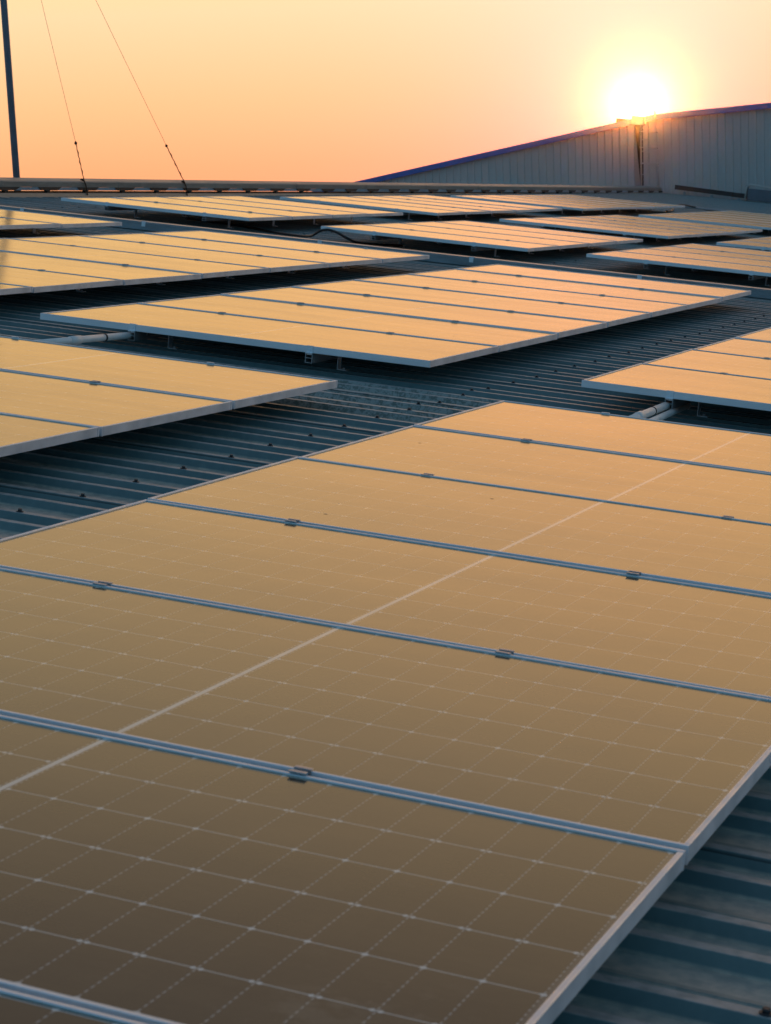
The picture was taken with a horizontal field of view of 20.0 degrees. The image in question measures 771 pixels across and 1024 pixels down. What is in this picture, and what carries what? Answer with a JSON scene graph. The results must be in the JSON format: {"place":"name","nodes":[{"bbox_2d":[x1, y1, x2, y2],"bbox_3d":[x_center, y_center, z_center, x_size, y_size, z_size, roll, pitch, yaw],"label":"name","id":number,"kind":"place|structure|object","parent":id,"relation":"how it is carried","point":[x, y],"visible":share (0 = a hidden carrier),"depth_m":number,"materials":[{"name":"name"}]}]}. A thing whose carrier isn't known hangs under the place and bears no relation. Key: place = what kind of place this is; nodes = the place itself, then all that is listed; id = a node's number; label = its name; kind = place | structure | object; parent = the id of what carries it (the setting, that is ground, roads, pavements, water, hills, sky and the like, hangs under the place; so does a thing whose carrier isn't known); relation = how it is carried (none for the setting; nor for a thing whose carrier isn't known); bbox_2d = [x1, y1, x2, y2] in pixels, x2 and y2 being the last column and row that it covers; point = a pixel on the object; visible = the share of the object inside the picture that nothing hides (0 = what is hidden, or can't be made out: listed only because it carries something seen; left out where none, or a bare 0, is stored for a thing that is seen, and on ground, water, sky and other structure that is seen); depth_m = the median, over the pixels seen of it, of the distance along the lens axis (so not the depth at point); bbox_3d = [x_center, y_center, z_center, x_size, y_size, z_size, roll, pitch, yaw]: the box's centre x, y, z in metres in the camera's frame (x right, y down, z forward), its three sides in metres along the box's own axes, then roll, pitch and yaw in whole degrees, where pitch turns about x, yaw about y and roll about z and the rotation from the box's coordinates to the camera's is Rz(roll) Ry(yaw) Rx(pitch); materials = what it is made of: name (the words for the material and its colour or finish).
{"place":"outdoors","nodes":[
{"label":"outdoors","id":0,"kind":"place"},
{"bbox_2d":[0,192,770,1023],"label":"roof","id":1,"kind":"structure","parent":0,"point":[694,946],"depth_m":10.39,"materials":[{"name":"metal"}]},
{"bbox_2d":[0,0,20,190],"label":"antenna mast","id":2,"kind":"object","parent":1,"relation":"on","point":[10,90],"visible":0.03,"depth_m":27.88,"materials":[{"name":"metal"}]},
{"bbox_2d":[41,1,87,194],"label":"guy wire","id":3,"kind":"object","parent":2,"relation":"attached to","point":[75,143],"visible":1,"depth_m":27.80,"materials":[{"name":"metal"}]},
{"bbox_2d":[96,1,187,195],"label":"guy wire","id":4,"kind":"object","parent":2,"relation":"attached to","point":[166,145],"visible":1,"depth_m":30.12,"materials":[{"name":"metal"}]},
{"bbox_2d":[36,332,147,344],"bbox_3d":[-1.614,-0.894,11.377,0.044,0.064,1.261,2,9,29],"label":"conduit","id":5,"kind":"object","parent":1,"relation":"on","point":[71,340],"visible":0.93,"depth_m":11.46,"materials":[{"name":"plastic"}]},
{"bbox_2d":[105,200,243,217],"bbox_3d":[-2.153,-3.597,25.936,0.145,0.171,4.640,9,11,20],"label":"mounting rail","id":6,"kind":"object","parent":1,"relation":"on","point":[109,208],"visible":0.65,"depth_m":24.08,"materials":[{"name":"metal"}]},
{"bbox_2d":[61,197,291,220],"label":"solar panel","id":7,"kind":"object","parent":6,"relation":"on","point":[184,209],"visible":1,"depth_m":23.93,"materials":[{"name":"glass"}]},
{"bbox_2d":[112,197,331,219],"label":"solar panel","id":8,"kind":"object","parent":6,"relation":"on","point":[294,215],"visible":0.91,"depth_m":25.19,"materials":[{"name":"glass"}]},
{"bbox_2d":[166,196,368,217],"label":"solar panel","id":9,"kind":"object","parent":6,"relation":"on","point":[336,214],"visible":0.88,"depth_m":26.28,"materials":[{"name":"glass"}]},
{"bbox_2d":[202,196,402,216],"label":"solar panel","id":10,"kind":"object","parent":6,"relation":"on","point":[371,212],"visible":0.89,"depth_m":27.35,"materials":[{"name":"glass"}]},
{"bbox_2d":[38,247,364,291],"bbox_3d":[-1.622,-1.760,16.101,0.120,0.159,8.102,9,11,20],"label":"mounting rail","id":11,"kind":"object","parent":1,"relation":"on","point":[159,283],"visible":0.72,"depth_m":16.61,"materials":[{"name":"metal"}]},
{"bbox_2d":[202,208,364,227],"bbox_3d":[-1.075,-3.431,25.536,0.120,0.171,4.640,9,11,20],"label":"mounting rail","id":12,"kind":"object","parent":1,"relation":"on","point":[204,218],"visible":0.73,"depth_m":23.80,"materials":[{"name":"metal"}]},
{"bbox_2d":[186,217,402,246],"bbox_3d":[-1.160,-3.088,23.680,2.915,0.153,1.428,9,11,20],"label":"cable","id":13,"kind":"object","parent":1,"relation":"on","point":[306,236],"visible":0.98,"depth_m":23.22,"materials":[{"name":"black rubber"}]},
{"bbox_2d":[128,274,520,348],"bbox_3d":[0.122,-1.492,15.501,0.154,0.145,8.102,9,11,20],"label":"mounting rail","id":14,"kind":"object","parent":1,"relation":"on","point":[137,335],"visible":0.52,"depth_m":11.93,"materials":[{"name":"metal"}]},
{"bbox_2d":[40,303,498,367],"bbox_3d":[-0.628,-0.992,12.118,2.278,0.039,1.134,8,11,20],"label":"solar panel","id":15,"kind":"object","parent":14,"relation":"on","point":[428,352],"visible":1,"depth_m":11.95,"materials":[{"name":"glass"}]},
{"bbox_2d":[138,294,557,351],"bbox_3d":[-0.215,-1.150,13.184,2.278,0.038,1.134,9,11,20],"label":"solar panel","id":16,"kind":"object","parent":14,"relation":"on","point":[503,338],"visible":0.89,"depth_m":13.16,"materials":[{"name":"glass"}]},
{"bbox_2d":[221,286,607,337],"bbox_3d":[0.197,-1.310,14.250,2.278,0.038,1.134,8,11,20],"label":"solar panel","id":17,"kind":"object","parent":14,"relation":"on","point":[561,327],"visible":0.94,"depth_m":14.21,"materials":[{"name":"glass"}]},
{"bbox_2d":[292,280,650,326],"bbox_3d":[0.611,-1.470,15.315,2.278,0.038,1.134,9,11,20],"label":"solar panel","id":18,"kind":"object","parent":14,"relation":"on","point":[612,316],"visible":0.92,"depth_m":15.29,"materials":[{"name":"glass"}]},
{"bbox_2d":[354,274,688,316],"bbox_3d":[1.026,-1.629,16.380,2.278,0.040,1.134,8,11,20],"label":"solar panel","id":19,"kind":"object","parent":14,"relation":"on","point":[656,308],"visible":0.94,"depth_m":16.36,"materials":[{"name":"glass"}]},
{"bbox_2d":[408,269,721,308],"bbox_3d":[1.438,-1.786,17.447,2.278,0.036,1.134,9,11,20],"label":"solar panel","id":20,"kind":"object","parent":14,"relation":"on","point":[693,301],"visible":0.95,"depth_m":17.44,"materials":[{"name":"glass"}]},
{"bbox_2d":[456,264,750,300],"bbox_3d":[1.853,-1.948,18.511,2.278,0.038,1.134,9,11,20],"label":"solar panel","id":21,"kind":"object","parent":14,"relation":"on","point":[724,294],"visible":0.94,"depth_m":18.48,"materials":[{"name":"glass"}]},
{"bbox_2d":[0,177,662,197],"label":"ridge ventilator","id":22,"kind":"object","parent":1,"relation":"on","point":[138,187],"visible":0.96,"depth_m":32.96,"materials":[{"name":"metal"}]},
{"bbox_2d":[92,412,609,585],"bbox_3d":[-0.456,0.178,6.032,0.145,0.145,8.102,9,11,20],"label":"mounting rail","id":23,"kind":"object","parent":1,"relation":"on","point":[103,583],"visible":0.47,"depth_m":6.55,"materials":[{"name":"metal"}]},
{"bbox_2d":[0,988,145,1023],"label":"solar panel","id":24,"kind":"object","parent":23,"relation":"on","point":[18,1008],"depth_m":2.92,"materials":[{"name":"glass"}]},
{"bbox_2d":[0,715,685,1023],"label":"solar panel","id":25,"kind":"object","parent":23,"relation":"on","point":[146,883],"visible":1,"depth_m":3.46,"materials":[{"name":"glass"}]},
{"bbox_2d":[0,568,770,864],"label":"solar panel","id":26,"kind":"object","parent":23,"relation":"on","point":[681,766],"visible":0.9,"depth_m":4.57,"materials":[{"name":"glass"}]},
{"bbox_2d":[0,499,770,698],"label":"solar panel","id":27,"kind":"object","parent":23,"relation":"on","point":[681,632],"visible":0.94,"depth_m":5.76,"materials":[{"name":"glass"}]},
{"bbox_2d":[147,457,770,595],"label":"solar panel","id":28,"kind":"object","parent":23,"relation":"on","point":[685,547],"visible":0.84,"depth_m":6.87,"materials":[{"name":"glass"}]},
{"bbox_2d":[299,425,770,522],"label":"solar panel","id":29,"kind":"object","parent":23,"relation":"on","point":[644,480],"visible":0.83,"depth_m":8.01,"materials":[{"name":"glass"}]},
{"bbox_2d":[414,400,770,472],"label":"solar panel","id":30,"kind":"object","parent":23,"relation":"on","point":[713,446],"visible":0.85,"depth_m":9.10,"materials":[{"name":"glass"}]},
{"bbox_2d":[317,198,434,208],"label":"mounting rail","id":31,"kind":"object","parent":1,"relation":"on","point":[318,201],"visible":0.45,"depth_m":29.73,"materials":[{"name":"metal"}]},
{"bbox_2d":[280,196,465,215],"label":"solar panel","id":32,"kind":"object","parent":31,"relation":"on","point":[378,206],"visible":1,"depth_m":29.56,"materials":[{"name":"glass"}]},
{"bbox_2d":[317,196,491,213],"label":"solar panel","id":33,"kind":"object","parent":31,"relation":"on","point":[471,211],"visible":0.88,"depth_m":30.88,"materials":[{"name":"glass"}]},
{"bbox_2d":[349,196,516,212],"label":"solar panel","id":34,"kind":"object","parent":31,"relation":"on","point":[496,210],"visible":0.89,"depth_m":31.91,"materials":[{"name":"glass"}]},
{"bbox_2d":[381,195,539,211],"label":"solar panel","id":35,"kind":"object","parent":31,"relation":"on","point":[519,209],"visible":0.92,"depth_m":32.99,"materials":[{"name":"glass"}]},
{"bbox_2d":[401,195,561,211],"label":"solar panel","id":36,"kind":"object","parent":31,"relation":"on","point":[542,208],"visible":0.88,"depth_m":34.04,"materials":[{"name":"glass"}]},
{"bbox_2d":[0,205,770,298],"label":"cable tray","id":37,"kind":"object","parent":1,"relation":"on","point":[758,292],"visible":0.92,"depth_m":21.19,"materials":[{"name":"metal"}]},
{"bbox_2d":[371,226,480,246],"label":"mounting rail","id":38,"kind":"object","parent":1,"relation":"on","point":[375,236],"visible":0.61,"depth_m":22.90,"materials":[{"name":"metal"}]},
{"bbox_2d":[321,224,559,251],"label":"solar panel","id":39,"kind":"object","parent":38,"relation":"on","point":[449,238],"visible":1,"depth_m":22.81,"materials":[{"name":"glass"}]},
{"bbox_2d":[363,223,589,248],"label":"solar panel","id":40,"kind":"object","parent":38,"relation":"on","point":[563,244],"visible":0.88,"depth_m":24.11,"materials":[{"name":"glass"}]},
{"bbox_2d":[406,221,617,246],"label":"solar panel","id":41,"kind":"object","parent":38,"relation":"on","point":[595,242],"visible":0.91,"depth_m":25.19,"materials":[{"name":"glass"}]},
{"bbox_2d":[436,220,642,243],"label":"solar panel","id":42,"kind":"object","parent":38,"relation":"on","point":[622,240],"visible":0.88,"depth_m":26.27,"materials":[{"name":"glass"}]},
{"bbox_2d":[395,205,519,219],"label":"mounting rail","id":43,"kind":"object","parent":1,"relation":"on","point":[404,213],"visible":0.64,"depth_m":29.63,"materials":[{"name":"metal"}]},
{"bbox_2d":[305,282,676,370],"bbox_3d":[1.076,-1.349,15.153,0.124,0.146,8.102,9,11,20],"label":"mounting rail","id":44,"kind":"object","parent":1,"relation":"on","point":[311,356],"visible":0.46,"depth_m":11.54,"materials":[{"name":"metal"}]},
{"bbox_2d":[288,515,733,775],"bbox_3d":[0.513,0.323,5.666,0.124,0.145,8.102,8,11,20],"label":"mounting rail","id":45,"kind":"object","parent":1,"relation":"on","point":[302,770],"visible":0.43,"depth_m":5.11,"materials":[{"name":"metal"}]},
{"bbox_2d":[471,242,592,256],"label":"mounting rail","id":46,"kind":"object","parent":1,"relation":"on","point":[474,247],"visible":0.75,"depth_m":22.56,"materials":[{"name":"metal"}]},
{"bbox_2d":[541,218,655,232],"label":"mounting rail","id":47,"kind":"object","parent":1,"relation":"on","point":[547,227],"visible":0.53,"depth_m":28.70,"materials":[{"name":"metal"}]},
{"bbox_2d":[499,218,689,238],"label":"solar panel","id":48,"kind":"object","parent":47,"relation":"on","point":[601,228],"visible":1,"depth_m":28.52,"materials":[{"name":"glass"}]},
{"bbox_2d":[534,217,709,236],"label":"solar panel","id":49,"kind":"object","parent":47,"relation":"on","point":[696,234],"visible":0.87,"depth_m":29.89,"materials":[{"name":"glass"}]},
{"bbox_2d":[554,217,728,235],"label":"solar panel","id":50,"kind":"object","parent":47,"relation":"on","point":[713,233],"visible":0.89,"depth_m":30.90,"materials":[{"name":"glass"}]},
{"bbox_2d":[575,216,745,234],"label":"solar panel","id":51,"kind":"object","parent":47,"relation":"on","point":[730,231],"visible":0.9,"depth_m":31.96,"materials":[{"name":"glass"}]},
{"bbox_2d":[601,215,762,232],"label":"solar panel","id":52,"kind":"object","parent":47,"relation":"on","point":[749,230],"visible":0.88,"depth_m":33.04,"materials":[{"name":"glass"}]},
{"bbox_2d":[630,400,671,417],"bbox_3d":[1.212,-0.457,10.318,0.046,0.047,1.230,9,11,20],"label":"conduit","id":53,"kind":"object","parent":1,"relation":"on","point":[654,410],"visible":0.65,"depth_m":10.46,"materials":[{"name":"plastic"}]},
{"bbox_2d":[649,403,690,419],"bbox_3d":[1.283,-0.441,10.412,0.040,0.043,1.450,0,8,20],"label":"conduit","id":54,"kind":"object","parent":1,"relation":"on","point":[667,414],"visible":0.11,"depth_m":10.68,"materials":[{"name":"plastic"}]},
{"bbox_2d":[623,225,724,240],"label":"mounting rail","id":55,"kind":"object","parent":1,"relation":"on","point":[629,236],"visible":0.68,"depth_m":28.35,"materials":[{"name":"metal"}]},
{"bbox_2d":[666,204,707,211],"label":"cable","id":56,"kind":"object","parent":1,"relation":"on","point":[683,205],"visible":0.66,"depth_m":43.46,"materials":[{"name":"black rubber"}]},
{"bbox_2d":[643,248,743,274],"bbox_3d":[3.463,-2.728,23.841,0.145,0.163,4.640,9,11,20],"label":"mounting rail","id":57,"kind":"object","parent":1,"relation":"on","point":[647,266],"visible":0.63,"depth_m":21.94,"materials":[{"name":"metal"}]},
{"bbox_2d":[586,251,770,276],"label":"solar panel","id":58,"kind":"object","parent":57,"relation":"on","point":[689,263],"visible":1,"depth_m":21.90,"materials":[{"name":"glass"}]},
{"bbox_2d":[620,248,770,266],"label":"solar panel","id":59,"kind":"object","parent":57,"relation":"on","point":[706,257],"visible":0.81,"depth_m":23.30,"materials":[{"name":"glass"}]},
{"bbox_2d":[649,246,770,260],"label":"solar panel","id":60,"kind":"object","parent":57,"relation":"on","point":[717,253],"visible":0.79,"depth_m":24.45,"materials":[{"name":"glass"}]},
{"bbox_2d":[672,243,770,255],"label":"solar panel","id":61,"kind":"object","parent":57,"relation":"on","point":[730,249],"visible":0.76,"depth_m":25.48,"materials":[{"name":"glass"}]},
{"bbox_2d":[685,206,731,210],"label":"conduit","id":62,"kind":"object","parent":1,"relation":"on","point":[701,208],"visible":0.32,"depth_m":43.66,"materials":[{"name":"metal"}]},
{"bbox_2d":[665,357,769,417],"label":"mounting rail","id":63,"kind":"object","parent":1,"relation":"on","point":[675,403],"visible":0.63,"depth_m":10.84,"materials":[{"name":"metal"}]},
{"bbox_2d":[581,363,770,410],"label":"solar panel","id":64,"kind":"object","parent":63,"relation":"on","point":[726,389],"visible":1,"depth_m":11.06,"materials":[{"name":"glass"}]},
{"bbox_2d":[645,349,770,378],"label":"solar panel","id":65,"kind":"object","parent":63,"relation":"on","point":[729,363],"visible":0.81,"depth_m":12.34,"materials":[{"name":"glass"}]},
{"bbox_2d":[694,338,770,357],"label":"solar panel","id":66,"kind":"object","parent":63,"relation":"on","point":[748,347],"visible":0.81,"depth_m":13.41,"materials":[{"name":"glass"}]},
{"bbox_2d":[735,327,770,341],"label":"solar panel","id":67,"kind":"object","parent":63,"relation":"on","point":[763,335],"visible":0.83,"depth_m":14.34,"materials":[{"name":"glass"}]},
{"bbox_2d":[675,185,767,202],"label":"steel beam","id":68,"kind":"structure","parent":1,"relation":"on","point":[710,191],"depth_m":55.17,"materials":[{"name":"metal"}]},
{"bbox_2d":[744,184,770,201],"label":"vent hood","id":69,"kind":"object","parent":1,"relation":"on","point":[759,195],"visible":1,"depth_m":54.55,"materials":[{"name":"metal"}]},
{"bbox_2d":[748,271,769,285],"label":"mounting rail","id":70,"kind":"object","parent":1,"relation":"on","point":[753,277],"visible":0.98,"depth_m":21.51,"materials":[{"name":"metal"}]},
{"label":"mounting rail","id":71,"kind":"object","parent":1,"relation":"on","visible":0},
{"bbox_2d":[716,240,770,249],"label":"solar panel","id":72,"kind":"object","parent":71,"relation":"on","point":[747,244],"visible":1,"depth_m":27.59,"materials":[{"name":"glass"}]},
{"bbox_2d":[738,238,770,243],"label":"solar panel","id":73,"kind":"object","parent":71,"relation":"on","point":[759,240],"visible":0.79,"depth_m":29.07,"materials":[{"name":"glass"}]},
{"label":"mounting rail","id":74,"kind":"object","parent":1,"relation":"on","visible":0},
{"bbox_2d":[450,195,602,210],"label":"solar panel","id":75,"kind":"object","parent":74,"relation":"on","point":[545,204],"visible":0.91,"depth_m":35.85,"materials":[{"name":"glass"}]},
{"bbox_2d":[477,195,620,209],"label":"solar panel","id":76,"kind":"object","parent":74,"relation":"on","point":[568,203],"visible":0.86,"depth_m":37.18,"materials":[{"name":"glass"}]},
{"bbox_2d":[502,195,637,208],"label":"solar panel","id":77,"kind":"object","parent":74,"relation":"on","point":[626,207],"visible":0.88,"depth_m":38.29,"materials":[{"name":"glass"}]},
{"bbox_2d":[521,195,654,208],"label":"solar panel","id":78,"kind":"object","parent":74,"relation":"on","point":[644,207],"visible":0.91,"depth_m":39.30,"materials":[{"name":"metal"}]},
{"bbox_2d":[541,195,669,207],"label":"solar panel","id":79,"kind":"object","parent":74,"relation":"on","point":[633,203],"visible":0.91,"depth_m":40.34,"materials":[{"name":"glass"}]},
{"bbox_2d":[562,195,684,207],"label":"solar panel","id":80,"kind":"object","parent":74,"relation":"on","point":[675,206],"visible":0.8,"depth_m":41.42,"materials":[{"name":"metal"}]},
{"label":"mounting rail","id":81,"kind":"object","parent":1,"relation":"on","visible":0},
{"bbox_2d":[638,214,770,229],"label":"solar panel","id":82,"kind":"object","parent":81,"relation":"on","point":[713,221],"visible":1,"depth_m":34.75,"materials":[{"name":"glass"}]},
{"bbox_2d":[663,213,770,224],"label":"solar panel","id":83,"kind":"object","parent":81,"relation":"on","point":[724,219],"visible":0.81,"depth_m":36.23,"materials":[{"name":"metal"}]},
{"bbox_2d":[679,212,770,222],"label":"solar panel","id":84,"kind":"object","parent":81,"relation":"on","point":[730,217],"visible":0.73,"depth_m":37.34,"materials":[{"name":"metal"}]},
{"bbox_2d":[690,212,770,219],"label":"solar panel","id":85,"kind":"object","parent":81,"relation":"on","point":[742,216],"visible":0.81,"depth_m":38.43,"materials":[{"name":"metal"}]},
{"bbox_2d":[710,211,770,217],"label":"solar panel","id":86,"kind":"object","parent":81,"relation":"on","point":[723,212],"visible":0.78,"depth_m":39.58,"materials":[{"name":"glass"}]},
{"bbox_2d":[724,211,770,215],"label":"solar panel","id":87,"kind":"object","parent":81,"relation":"on","point":[749,213],"visible":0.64,"depth_m":40.65,"materials":[{"name":"glass"}]},
{"bbox_2d":[0,0,770,191],"label":"sky","id":88,"kind":"structure","parent":0,"point":[235,90],"materials":[{"name":"orange"}]},
{"label":"ground","id":89,"kind":"structure","parent":0,"visible":0},
{"bbox_2d":[312,103,770,202],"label":"warehouse","id":90,"kind":"structure","parent":89,"relation":"on","point":[728,149],"depth_m":56.18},
{"bbox_2d":[631,110,658,186],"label":"access ladder","id":91,"kind":"object","parent":90,"relation":"attached to","point":[638,120],"visible":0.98,"depth_m":55.84,"materials":[{"name":"metal"}]},
{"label":"mounting rail","id":92,"kind":"object","parent":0,"visible":0},
{"bbox_2d":[0,413,99,456],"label":"solar panel","id":93,"kind":"object","parent":92,"relation":"on","point":[20,434],"visible":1,"depth_m":7.89,"materials":[{"name":"glass"}]},
{"bbox_2d":[0,370,231,436],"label":"solar panel","id":94,"kind":"object","parent":92,"relation":"on","point":[108,409],"visible":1,"depth_m":8.81,"materials":[{"name":"glass"}]},
{"bbox_2d":[0,336,337,408],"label":"solar panel","id":95,"kind":"object","parent":92,"relation":"on","point":[239,387],"visible":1,"depth_m":9.94,"materials":[{"name":"glass"}]},
{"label":"mounting rail","id":96,"kind":"object","parent":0,"visible":0},
{"bbox_2d":[0,283,32,294],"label":"solar panel","id":97,"kind":"object","parent":96,"relation":"on","point":[6,289],"visible":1,"depth_m":13.10,"materials":[{"name":"glass"}]},
{"bbox_2d":[0,265,122,292],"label":"solar panel","id":98,"kind":"object","parent":96,"relation":"on","point":[38,281],"visible":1,"depth_m":13.96,"materials":[{"name":"glass"}]},
{"bbox_2d":[0,251,201,284],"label":"solar panel","id":99,"kind":"object","parent":96,"relation":"on","point":[130,275],"visible":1,"depth_m":15.08,"materials":[{"name":"glass"}]},
{"bbox_2d":[0,238,269,278],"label":"solar panel","id":100,"kind":"object","parent":96,"relation":"on","point":[208,269],"visible":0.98,"depth_m":16.21,"materials":[{"name":"glass"}]},
{"bbox_2d":[12,235,329,272],"bbox_3d":[-1.711,-2.053,17.346,2.278,0.036,1.134,9,11,20],"label":"solar panel","id":101,"kind":"object","parent":96,"relation":"on","point":[276,264],"visible":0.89,"depth_m":17.34,"materials":[{"name":"glass"}]},
{"bbox_2d":[80,233,381,266],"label":"solar panel","id":102,"kind":"object","parent":96,"relation":"on","point":[335,260],"visible":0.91,"depth_m":18.39,"materials":[{"name":"glass"}]},
{"bbox_2d":[144,230,429,262],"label":"solar panel","id":103,"kind":"object","parent":96,"relation":"on","point":[385,256],"visible":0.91,"depth_m":19.45,"materials":[{"name":"glass"}]},
{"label":"mounting rail","id":104,"kind":"object","parent":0,"visible":0},
{"bbox_2d":[0,217,60,228],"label":"solar panel","id":105,"kind":"object","parent":104,"relation":"on","point":[9,223],"visible":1,"depth_m":19.33,"materials":[{"name":"glass"}]},
{"bbox_2d":[0,209,121,227],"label":"solar panel","id":106,"kind":"object","parent":104,"relation":"on","point":[69,222],"visible":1,"depth_m":20.41,"materials":[{"name":"glass"}]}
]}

